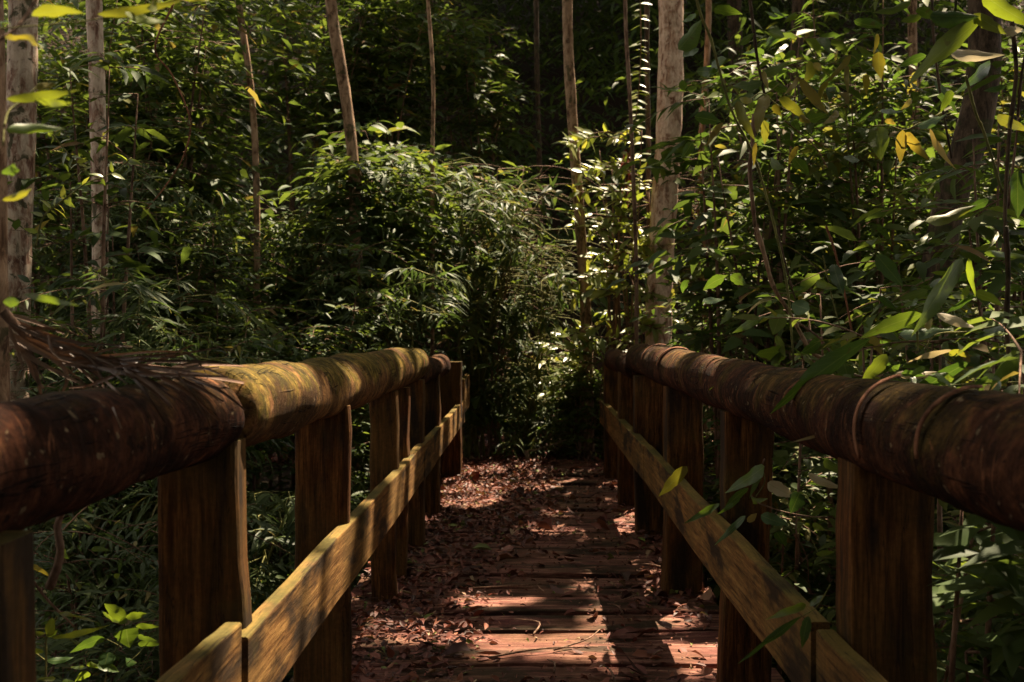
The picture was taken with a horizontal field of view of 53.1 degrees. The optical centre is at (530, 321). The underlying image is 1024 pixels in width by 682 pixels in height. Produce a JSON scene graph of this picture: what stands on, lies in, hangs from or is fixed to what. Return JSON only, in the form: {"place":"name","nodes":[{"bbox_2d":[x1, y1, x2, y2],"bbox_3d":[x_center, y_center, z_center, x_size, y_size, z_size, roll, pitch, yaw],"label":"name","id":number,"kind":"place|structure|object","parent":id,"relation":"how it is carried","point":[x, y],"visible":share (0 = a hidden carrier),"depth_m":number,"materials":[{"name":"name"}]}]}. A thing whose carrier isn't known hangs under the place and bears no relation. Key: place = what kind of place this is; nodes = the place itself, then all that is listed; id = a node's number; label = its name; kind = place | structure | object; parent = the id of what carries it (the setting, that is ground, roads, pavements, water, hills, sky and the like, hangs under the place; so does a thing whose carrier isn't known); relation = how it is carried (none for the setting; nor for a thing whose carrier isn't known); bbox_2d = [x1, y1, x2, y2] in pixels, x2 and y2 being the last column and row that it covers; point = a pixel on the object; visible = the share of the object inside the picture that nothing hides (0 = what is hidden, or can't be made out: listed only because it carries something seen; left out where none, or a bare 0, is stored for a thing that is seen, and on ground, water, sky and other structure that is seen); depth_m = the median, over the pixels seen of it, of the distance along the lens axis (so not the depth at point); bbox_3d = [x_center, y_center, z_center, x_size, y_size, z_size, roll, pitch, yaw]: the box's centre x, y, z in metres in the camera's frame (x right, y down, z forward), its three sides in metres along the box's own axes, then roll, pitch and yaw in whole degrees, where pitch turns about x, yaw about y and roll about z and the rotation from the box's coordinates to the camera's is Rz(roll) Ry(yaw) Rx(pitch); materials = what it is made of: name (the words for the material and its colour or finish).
{"place":"outdoors","nodes":[
{"label":"outdoors","id":0,"kind":"place"},
{"bbox_2d":[4,0,1023,646],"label":"ground","id":1,"kind":"structure","parent":0,"point":[556,124],"depth_m":20.46,"materials":[{"name":"green plant"}]},
{"bbox_2d":[0,0,10,400],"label":"forest tree","id":2,"kind":"object","parent":1,"relation":"on","point":[5,395],"visible":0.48,"depth_m":2.54,"materials":[{"name":"brown plant"}]},
{"bbox_2d":[6,0,38,529],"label":"pale tree","id":3,"kind":"object","parent":1,"relation":"on","point":[22,68],"visible":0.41,"depth_m":5.54,"materials":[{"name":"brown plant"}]},
{"bbox_2d":[51,134,94,177],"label":"arching vine","id":4,"kind":"object","parent":3,"relation":"attached to","point":[80,161],"visible":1,"depth_m":4.60,"materials":[{"name":"green plant"}]},
{"bbox_2d":[23,154,141,247],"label":"arching vine","id":5,"kind":"object","parent":3,"relation":"attached to","point":[68,202],"visible":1,"depth_m":4.40,"materials":[{"name":"green plant"}]},
{"bbox_2d":[34,546,119,681],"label":"seedling","id":6,"kind":"object","parent":1,"relation":"on","point":[50,631],"visible":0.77,"depth_m":2.60,"materials":[{"name":"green plant"}]},
{"bbox_2d":[86,0,108,612],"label":"pale tree","id":7,"kind":"object","parent":1,"relation":"on","point":[97,85],"visible":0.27,"depth_m":6.26,"materials":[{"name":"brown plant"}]},
{"bbox_2d":[47,603,158,681],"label":"seedling","id":8,"kind":"object","parent":1,"relation":"on","point":[125,637],"visible":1,"depth_m":2.81,"materials":[{"name":"green plant"}]},
{"bbox_2d":[0,0,206,306],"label":"leafy branch","id":9,"kind":"object","parent":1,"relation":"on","point":[50,97],"visible":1,"depth_m":1.40,"materials":[{"name":"green plant"}]},
{"bbox_2d":[3,0,208,627],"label":"leafy shrub","id":10,"kind":"object","parent":1,"relation":"on","point":[40,160],"visible":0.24,"depth_m":7.56,"materials":[{"name":"green plant"}]},
{"bbox_2d":[7,52,222,676],"bbox_3d":[-2.344,1.085,5.628,1.256,5.016,1.095,0,0,0],"label":"leafy shrub","id":11,"kind":"object","parent":1,"relation":"on","point":[128,75],"visible":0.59,"depth_m":5.60,"materials":[{"name":"green plant"}]},
{"bbox_2d":[146,4,197,208],"bbox_3d":[-1.927,-1.161,5.506,0.280,1.111,0.044,0,0,0],"label":"hanging liana","id":12,"kind":"object","parent":11,"relation":"hanging from","point":[157,37],"visible":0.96,"depth_m":5.50,"materials":[{"name":"brown plant"}]},
{"bbox_2d":[9,265,241,681],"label":"feathery shrub","id":13,"kind":"object","parent":1,"relation":"on","point":[65,328],"visible":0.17,"depth_m":5.14,"materials":[{"name":"green plant"}]},
{"bbox_2d":[31,0,243,344],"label":"leafy shrub","id":14,"kind":"object","parent":1,"relation":"on","point":[171,104],"visible":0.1,"depth_m":9.68,"materials":[{"name":"green plant"}]},
{"bbox_2d":[29,149,247,664],"bbox_3d":[-3.010,1.204,6.644,2.277,4.803,1.761,0,0,-36],"label":"feathery shrub","id":15,"kind":"object","parent":1,"relation":"on","point":[50,246],"visible":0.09,"depth_m":6.71,"materials":[{"name":"green plant"}]},
{"bbox_2d":[25,477,293,681],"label":"fern","id":16,"kind":"object","parent":1,"relation":"on","point":[63,645],"visible":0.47,"depth_m":3.79,"materials":[{"name":"green plant"}]},
{"bbox_2d":[29,159,298,652],"bbox_3d":[-2.619,1.176,6.919,1.826,4.505,1.633,0,0,-41],"label":"leafy shrub","id":17,"kind":"object","parent":1,"relation":"on","point":[64,313],"visible":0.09,"depth_m":6.77,"materials":[{"name":"green plant"}]},
{"bbox_2d":[33,267,295,681],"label":"bamboo clump","id":18,"kind":"object","parent":1,"relation":"on","point":[147,294],"visible":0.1,"depth_m":5.36,"materials":[{"name":"green plant"}]},
{"bbox_2d":[40,502,294,681],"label":"fern","id":19,"kind":"object","parent":1,"relation":"on","point":[288,677],"visible":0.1,"depth_m":4.25,"materials":[{"name":"green plant"}]},
{"bbox_2d":[31,0,315,518],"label":"leafy shrub","id":20,"kind":"object","parent":1,"relation":"on","point":[164,123],"visible":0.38,"depth_m":7.67,"materials":[{"name":"green plant"}]},
{"bbox_2d":[52,23,294,516],"bbox_3d":[-2.685,-0.002,8.034,1.787,4.540,1.601,0,0,0],"label":"leafy shrub","id":21,"kind":"object","parent":1,"relation":"on","point":[203,194],"visible":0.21,"depth_m":7.89,"materials":[{"name":"green plant"}]},
{"bbox_2d":[76,200,290,588],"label":"fine leaved shrub","id":22,"kind":"object","parent":1,"relation":"on","point":[217,224],"visible":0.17,"depth_m":6.68,"materials":[{"name":"green plant"}]},
{"bbox_2d":[64,0,310,333],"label":"leafy shrub","id":23,"kind":"object","parent":1,"relation":"on","point":[226,101],"visible":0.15,"depth_m":10.53,"materials":[{"name":"green plant"}]},
{"bbox_2d":[190,1,218,213],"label":"tree","id":24,"kind":"object","parent":1,"relation":"on","point":[206,72],"visible":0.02,"depth_m":14.99,"materials":[{"name":"green plant"}]},
{"bbox_2d":[118,240,324,579],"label":"fine leaved shrub","id":25,"kind":"object","parent":1,"relation":"on","point":[240,340],"visible":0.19,"depth_m":6.29,"materials":[{"name":"green plant"}]},
{"bbox_2d":[97,445,360,681],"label":"fern","id":26,"kind":"object","parent":1,"relation":"on","point":[261,546],"visible":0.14,"depth_m":4.87,"materials":[{"name":"green plant"}]},
{"bbox_2d":[235,1,260,597],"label":"forest tree","id":27,"kind":"object","parent":1,"relation":"on","point":[254,136],"visible":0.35,"depth_m":7.68,"materials":[{"name":"brown plant"}]},
{"bbox_2d":[246,475,370,680],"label":"bamboo clump","id":28,"kind":"object","parent":1,"relation":"on","point":[357,485],"visible":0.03,"depth_m":5.65,"materials":[{"name":"green plant"}]},
{"bbox_2d":[201,161,416,558],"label":"leafy shrub","id":29,"kind":"object","parent":1,"relation":"on","point":[271,278],"visible":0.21,"depth_m":8.02,"materials":[{"name":"green plant"}]},
{"bbox_2d":[214,0,426,346],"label":"leafy shrub","id":30,"kind":"object","parent":1,"relation":"on","point":[293,6],"visible":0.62,"depth_m":11.09,"materials":[{"name":"green plant"}]},
{"bbox_2d":[227,238,427,586],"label":"fine leaved shrub","id":31,"kind":"object","parent":1,"relation":"on","point":[319,338],"visible":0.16,"depth_m":6.93,"materials":[{"name":"green plant"}]},
{"bbox_2d":[325,0,363,574],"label":"forest tree","id":32,"kind":"object","parent":1,"relation":"on","point":[337,47],"visible":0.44,"depth_m":7.96,"materials":[{"name":"brown plant"}]},
{"bbox_2d":[233,192,471,560],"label":"bamboo clump","id":33,"kind":"object","parent":1,"relation":"on","point":[400,326],"visible":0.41,"depth_m":7.86,"materials":[{"name":"green plant"}]},
{"bbox_2d":[270,140,471,493],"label":"leafy shrub","id":34,"kind":"object","parent":1,"relation":"on","point":[382,179],"visible":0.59,"depth_m":8.14,"materials":[{"name":"green plant"}]},
{"bbox_2d":[294,0,484,346],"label":"leafy shrub","id":35,"kind":"object","parent":1,"relation":"on","point":[402,99],"visible":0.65,"depth_m":11.55,"materials":[{"name":"green plant"}]},
{"bbox_2d":[368,264,470,328],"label":"bamboo clump","id":36,"kind":"object","parent":1,"relation":"on","point":[422,279],"visible":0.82,"depth_m":7.06,"materials":[{"name":"green plant"}]},
{"bbox_2d":[288,109,560,427],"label":"broad leaved plant","id":37,"kind":"object","parent":1,"relation":"on","point":[383,151],"visible":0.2,"depth_m":9.33,"materials":[{"name":"green plant"}]},
{"bbox_2d":[426,0,434,355],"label":"forest sapling","id":38,"kind":"object","parent":1,"relation":"on","point":[432,119],"visible":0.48,"depth_m":8.98,"materials":[{"name":"brown plant"}]},
{"bbox_2d":[379,0,563,378],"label":"leafy shrub","id":39,"kind":"object","parent":1,"relation":"on","point":[473,81],"visible":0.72,"depth_m":12.22,"materials":[{"name":"green plant"}]},
{"bbox_2d":[382,139,575,458],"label":"bamboo clump","id":40,"kind":"object","parent":1,"relation":"on","point":[478,189],"visible":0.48,"depth_m":9.39,"materials":[{"name":"green plant"}]},
{"bbox_2d":[462,360,536,452],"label":"fern","id":41,"kind":"object","parent":1,"relation":"on","point":[466,425],"visible":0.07,"depth_m":9.71,"materials":[{"name":"green plant"}]},
{"bbox_2d":[410,158,598,455],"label":"leafy shrub","id":42,"kind":"object","parent":1,"relation":"on","point":[509,299],"visible":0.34,"depth_m":9.75,"materials":[{"name":"green plant"}]},
{"bbox_2d":[418,173,591,453],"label":"bamboo clump","id":43,"kind":"object","parent":1,"relation":"on","point":[506,221],"visible":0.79,"depth_m":9.19,"materials":[{"name":"green plant"}]},
{"bbox_2d":[249,89,764,470],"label":"forest floor litter","id":44,"kind":"object","parent":1,"relation":"on","point":[283,461],"visible":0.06,"depth_m":10.06,"materials":[{"name":"brown plant"}]},
{"bbox_2d":[552,122,678,361],"bbox_3d":[0.755,-0.249,9.179,1.166,3.061,0.442,0,0,0],"label":"sunlit sapling","id":45,"kind":"object","parent":44,"relation":"on","point":[598,279],"visible":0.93,"depth_m":9.20,"materials":[{"name":"green plant"}]},
{"bbox_2d":[0,343,1023,681],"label":"wooden footbridge","id":46,"kind":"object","parent":1,"relation":"on","point":[902,453],"visible":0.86,"depth_m":2.67,"materials":[{"name":"brown wood"}]},
{"bbox_2d":[45,515,64,590],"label":"hanging twig","id":47,"kind":"object","parent":46,"relation":"hanging from","point":[50,584],"visible":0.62,"depth_m":1.77,"materials":[{"name":"brown wood"}]},
{"bbox_2d":[0,308,245,444],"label":"dry palm frond","id":48,"kind":"object","parent":46,"relation":"on","point":[27,340],"visible":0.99,"depth_m":1.93,"materials":[{"name":"brown plant"}]},
{"bbox_2d":[351,453,718,681],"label":"leaf litter","id":49,"kind":"object","parent":46,"relation":"on","point":[463,485],"visible":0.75,"depth_m":5.26,"materials":[{"name":"brown plant"}]},
{"bbox_2d":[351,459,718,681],"bbox_3d":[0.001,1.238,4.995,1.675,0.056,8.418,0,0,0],"label":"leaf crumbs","id":50,"kind":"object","parent":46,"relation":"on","point":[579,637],"visible":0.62,"depth_m":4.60,"materials":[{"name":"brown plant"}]},
{"bbox_2d":[488,646,597,657],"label":"fallen twig","id":51,"kind":"object","parent":46,"relation":"on","point":[505,654],"visible":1,"depth_m":3.80,"materials":[{"name":"brown wood"}]},
{"bbox_2d":[658,466,687,496],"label":"leaf","id":52,"kind":"object","parent":46,"relation":"on","point":[676,478],"visible":1,"depth_m":3.54,"materials":[{"name":"yellow plant"}]},
{"bbox_2d":[684,457,837,581],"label":"leafy sprig","id":53,"kind":"object","parent":46,"relation":"attached to","point":[753,476],"visible":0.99,"depth_m":2.89,"materials":[{"name":"green plant"}]},
{"bbox_2d":[738,584,830,663],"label":"leafy sprig","id":54,"kind":"object","parent":46,"relation":"attached to","point":[805,629],"visible":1,"depth_m":2.12,"materials":[{"name":"green plant"}]},
{"bbox_2d":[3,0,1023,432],"bbox_3d":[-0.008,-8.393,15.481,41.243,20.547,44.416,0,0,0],"label":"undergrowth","id":55,"kind":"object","parent":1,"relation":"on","point":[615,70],"visible":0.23,"depth_m":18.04,"materials":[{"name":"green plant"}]},
{"bbox_2d":[438,210,606,459],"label":"bamboo clump","id":56,"kind":"object","parent":1,"relation":"on","point":[530,433],"visible":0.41,"depth_m":9.78,"materials":[{"name":"green plant"}]},
{"bbox_2d":[471,349,578,459],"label":"bamboo clump","id":57,"kind":"object","parent":1,"relation":"on","point":[516,394],"visible":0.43,"depth_m":9.80,"materials":[{"name":"green plant"}]},
{"bbox_2d":[533,0,543,340],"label":"forest tree","id":58,"kind":"object","parent":1,"relation":"on","point":[537,73],"visible":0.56,"depth_m":12.97,"materials":[{"name":"brown plant"}]},
{"bbox_2d":[514,373,602,459],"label":"fern","id":59,"kind":"object","parent":1,"relation":"on","point":[539,417],"visible":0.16,"depth_m":9.77,"materials":[{"name":"green plant"}]},
{"bbox_2d":[530,406,603,460],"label":"fine leaved shrub","id":60,"kind":"object","parent":1,"relation":"on","point":[582,425],"visible":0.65,"depth_m":9.25,"materials":[{"name":"green plant"}]},
{"bbox_2d":[532,320,602,459],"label":"sunlit shrub","id":61,"kind":"object","parent":1,"relation":"on","point":[556,379],"visible":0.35,"depth_m":9.55,"materials":[{"name":"green plant"}]},
{"bbox_2d":[562,0,594,459],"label":"forest tree","id":62,"kind":"object","parent":1,"relation":"on","point":[572,122],"visible":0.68,"depth_m":9.36,"materials":[{"name":"brown plant"}]},
{"bbox_2d":[532,340,627,459],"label":"fine leaved shrub","id":63,"kind":"object","parent":1,"relation":"on","point":[579,384],"visible":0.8,"depth_m":9.27,"materials":[{"name":"green plant"}]},
{"bbox_2d":[560,150,649,459],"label":"sunlit shrub","id":64,"kind":"object","parent":1,"relation":"on","point":[615,320],"visible":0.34,"depth_m":9.45,"materials":[{"name":"green plant"}]},
{"bbox_2d":[623,0,638,344],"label":"forest sapling","id":65,"kind":"object","parent":1,"relation":"on","point":[636,294],"visible":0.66,"depth_m":9.09,"materials":[{"name":"brown plant"}]},
{"bbox_2d":[593,180,692,348],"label":"sunlit shrub","id":66,"kind":"object","parent":1,"relation":"on","point":[632,278],"visible":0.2,"depth_m":9.49,"materials":[{"name":"green plant"}]},
{"bbox_2d":[644,0,650,237],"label":"forest sapling","id":67,"kind":"object","parent":1,"relation":"on","point":[647,84],"visible":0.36,"depth_m":9.88,"materials":[{"name":"brown plant"}]},
{"bbox_2d":[645,0,683,346],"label":"tree","id":68,"kind":"object","parent":1,"relation":"on","point":[670,74],"visible":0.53,"depth_m":9.20,"materials":[{"name":"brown plant"}]},
{"bbox_2d":[617,0,651,161],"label":"climbing vine","id":69,"kind":"object","parent":68,"relation":"attached to","point":[634,79],"visible":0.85,"depth_m":9.50,"materials":[{"name":"green plant"}]},
{"bbox_2d":[698,0,711,460],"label":"forest sapling","id":70,"kind":"object","parent":1,"relation":"on","point":[708,22],"visible":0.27,"depth_m":9.58,"materials":[{"name":"brown plant"}]},
{"bbox_2d":[637,142,781,430],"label":"leafy shrub","id":71,"kind":"object","parent":1,"relation":"on","point":[699,210],"visible":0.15,"depth_m":9.68,"materials":[{"name":"green plant"}]},
{"bbox_2d":[629,243,828,589],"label":"fine leaved shrub","id":72,"kind":"object","parent":1,"relation":"on","point":[725,307],"visible":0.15,"depth_m":6.52,"materials":[{"name":"green plant"}]},
{"bbox_2d":[727,0,756,223],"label":"tree","id":73,"kind":"object","parent":1,"relation":"on","point":[734,26],"visible":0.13,"depth_m":15.49,"materials":[{"name":"brown plant"}]},
{"bbox_2d":[603,49,886,601],"bbox_3d":[1.349,0.984,6.409,1.650,5.242,1.421,0,0,16],"label":"leafy shrub","id":74,"kind":"object","parent":1,"relation":"on","point":[699,336],"visible":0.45,"depth_m":6.26,"materials":[{"name":"green plant"}]},
{"bbox_2d":[606,29,891,487],"bbox_3d":[1.373,0.840,6.338,1.649,5.527,1.466,0,0,-14],"label":"broad leaved plant","id":75,"kind":"object","parent":1,"relation":"on","point":[814,204],"visible":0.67,"depth_m":6.29,"materials":[{"name":"green plant"}]},
{"bbox_2d":[702,417,837,605],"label":"leafy shrub","id":76,"kind":"object","parent":1,"relation":"on","point":[708,490],"visible":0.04,"depth_m":5.97,"materials":[{"name":"green plant"}]},
{"bbox_2d":[644,0,901,462],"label":"leafy shrub","id":77,"kind":"object","parent":1,"relation":"on","point":[812,26],"visible":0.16,"depth_m":8.79,"materials":[{"name":"green plant"}]},
{"bbox_2d":[678,0,902,387],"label":"green sapling","id":78,"kind":"object","parent":1,"relation":"on","point":[886,266],"visible":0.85,"depth_m":3.69,"materials":[{"name":"green plant"}]},
{"bbox_2d":[783,0,804,365],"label":"forest tree","id":79,"kind":"object","parent":1,"relation":"on","point":[797,6],"visible":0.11,"depth_m":10.94,"materials":[{"name":"brown plant"}]},
{"bbox_2d":[682,184,917,594],"bbox_3d":[2.029,0.774,7.552,1.764,3.612,1.422,0,0,0],"label":"fine leaved shrub","id":80,"kind":"object","parent":1,"relation":"on","point":[840,252],"visible":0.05,"depth_m":7.50,"materials":[{"name":"green plant"}]},
{"bbox_2d":[769,348,869,676],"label":"fine leaved shrub","id":81,"kind":"object","parent":1,"relation":"on","point":[803,486],"visible":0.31,"depth_m":4.15,"materials":[{"name":"green plant"}]},
{"bbox_2d":[695,0,955,364],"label":"yellowing plant","id":82,"kind":"object","parent":1,"relation":"on","point":[878,139],"visible":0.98,"depth_m":3.20,"materials":[{"name":"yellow plant"}]},
{"bbox_2d":[715,461,946,681],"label":"fine leaved shrub","id":83,"kind":"object","parent":1,"relation":"on","point":[802,585],"visible":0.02,"depth_m":4.29,"materials":[{"name":"green plant"}]},
{"bbox_2d":[772,268,918,606],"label":"fine leaved shrub","id":84,"kind":"object","parent":1,"relation":"on","point":[860,290],"visible":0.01,"depth_m":6.30,"materials":[{"name":"green plant"}]},
{"bbox_2d":[736,284,972,619],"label":"fine leaved shrub","id":85,"kind":"object","parent":1,"relation":"on","point":[797,364],"visible":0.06,"depth_m":4.61,"materials":[{"name":"green plant"}]},
{"bbox_2d":[728,41,992,367],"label":"leafy shrub","id":86,"kind":"object","parent":1,"relation":"on","point":[887,154],"visible":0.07,"depth_m":7.67,"materials":[{"name":"green plant"}]},
{"bbox_2d":[761,166,988,380],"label":"fine leaved shrub","id":87,"kind":"object","parent":1,"relation":"on","point":[849,243],"visible":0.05,"depth_m":6.81,"materials":[{"name":"green plant"}]},
{"bbox_2d":[730,305,1023,681],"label":"fine leaved shrub","id":88,"kind":"object","parent":1,"relation":"on","point":[876,345],"visible":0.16,"depth_m":3.13,"materials":[{"name":"green plant"}]},
{"bbox_2d":[742,0,1023,373],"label":"leafy shrub","id":89,"kind":"object","parent":1,"relation":"on","point":[882,229],"visible":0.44,"depth_m":6.43,"materials":[{"name":"green plant"}]},
{"bbox_2d":[771,241,1012,651],"bbox_3d":[1.755,1.628,4.354,1.247,3.981,1.475,0,0,-24],"label":"leafy shrub","id":90,"kind":"object","parent":1,"relation":"on","point":[808,281],"visible":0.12,"depth_m":4.60,"materials":[{"name":"green plant"}]},
{"bbox_2d":[770,0,1023,442],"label":"broad leaved sapling","id":91,"kind":"object","parent":1,"relation":"on","point":[949,42],"visible":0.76,"depth_m":2.71,"materials":[{"name":"green plant"}]},
{"bbox_2d":[772,282,1023,660],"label":"leafy shrub","id":92,"kind":"object","parent":1,"relation":"on","point":[788,445],"visible":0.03,"depth_m":5.19,"materials":[{"name":"green plant"}]},
{"bbox_2d":[907,0,920,253],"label":"forest tree","id":93,"kind":"object","parent":1,"relation":"on","point":[912,36],"visible":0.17,"depth_m":10.46,"materials":[{"name":"brown plant"}]},
{"bbox_2d":[821,54,1023,621],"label":"leafy shrub","id":94,"kind":"object","parent":1,"relation":"on","point":[985,214],"visible":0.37,"depth_m":4.19,"materials":[{"name":"green plant"}]},
{"bbox_2d":[830,507,1020,680],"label":"leafy shrub","id":95,"kind":"object","parent":1,"relation":"on","point":[941,655],"depth_m":3.55,"materials":[{"name":"green plant"}]},
{"bbox_2d":[845,285,1023,681],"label":"fine leaved shrub","id":96,"kind":"object","parent":1,"relation":"on","point":[938,511],"visible":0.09,"depth_m":3.48,"materials":[{"name":"green plant"}]},
{"bbox_2d":[874,28,1023,380],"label":"leafy shrub","id":97,"kind":"object","parent":1,"relation":"on","point":[1004,110],"visible":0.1,"depth_m":7.04,"materials":[{"name":"green plant"}]},
{"bbox_2d":[912,0,1001,365],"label":"crooked tree","id":98,"kind":"object","parent":1,"relation":"on","point":[982,40],"visible":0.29,"depth_m":5.72,"materials":[{"name":"brown plant"}]},
{"bbox_2d":[930,311,1023,681],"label":"leafy shrub","id":99,"kind":"object","parent":1,"relation":"on","point":[999,646],"visible":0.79,"depth_m":2.29,"materials":[{"name":"green plant"}]},
{"bbox_2d":[949,226,1023,389],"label":"fine leaved shrub","id":100,"kind":"object","parent":1,"relation":"on","point":[975,309],"depth_m":5.45,"materials":[{"name":"green plant"}]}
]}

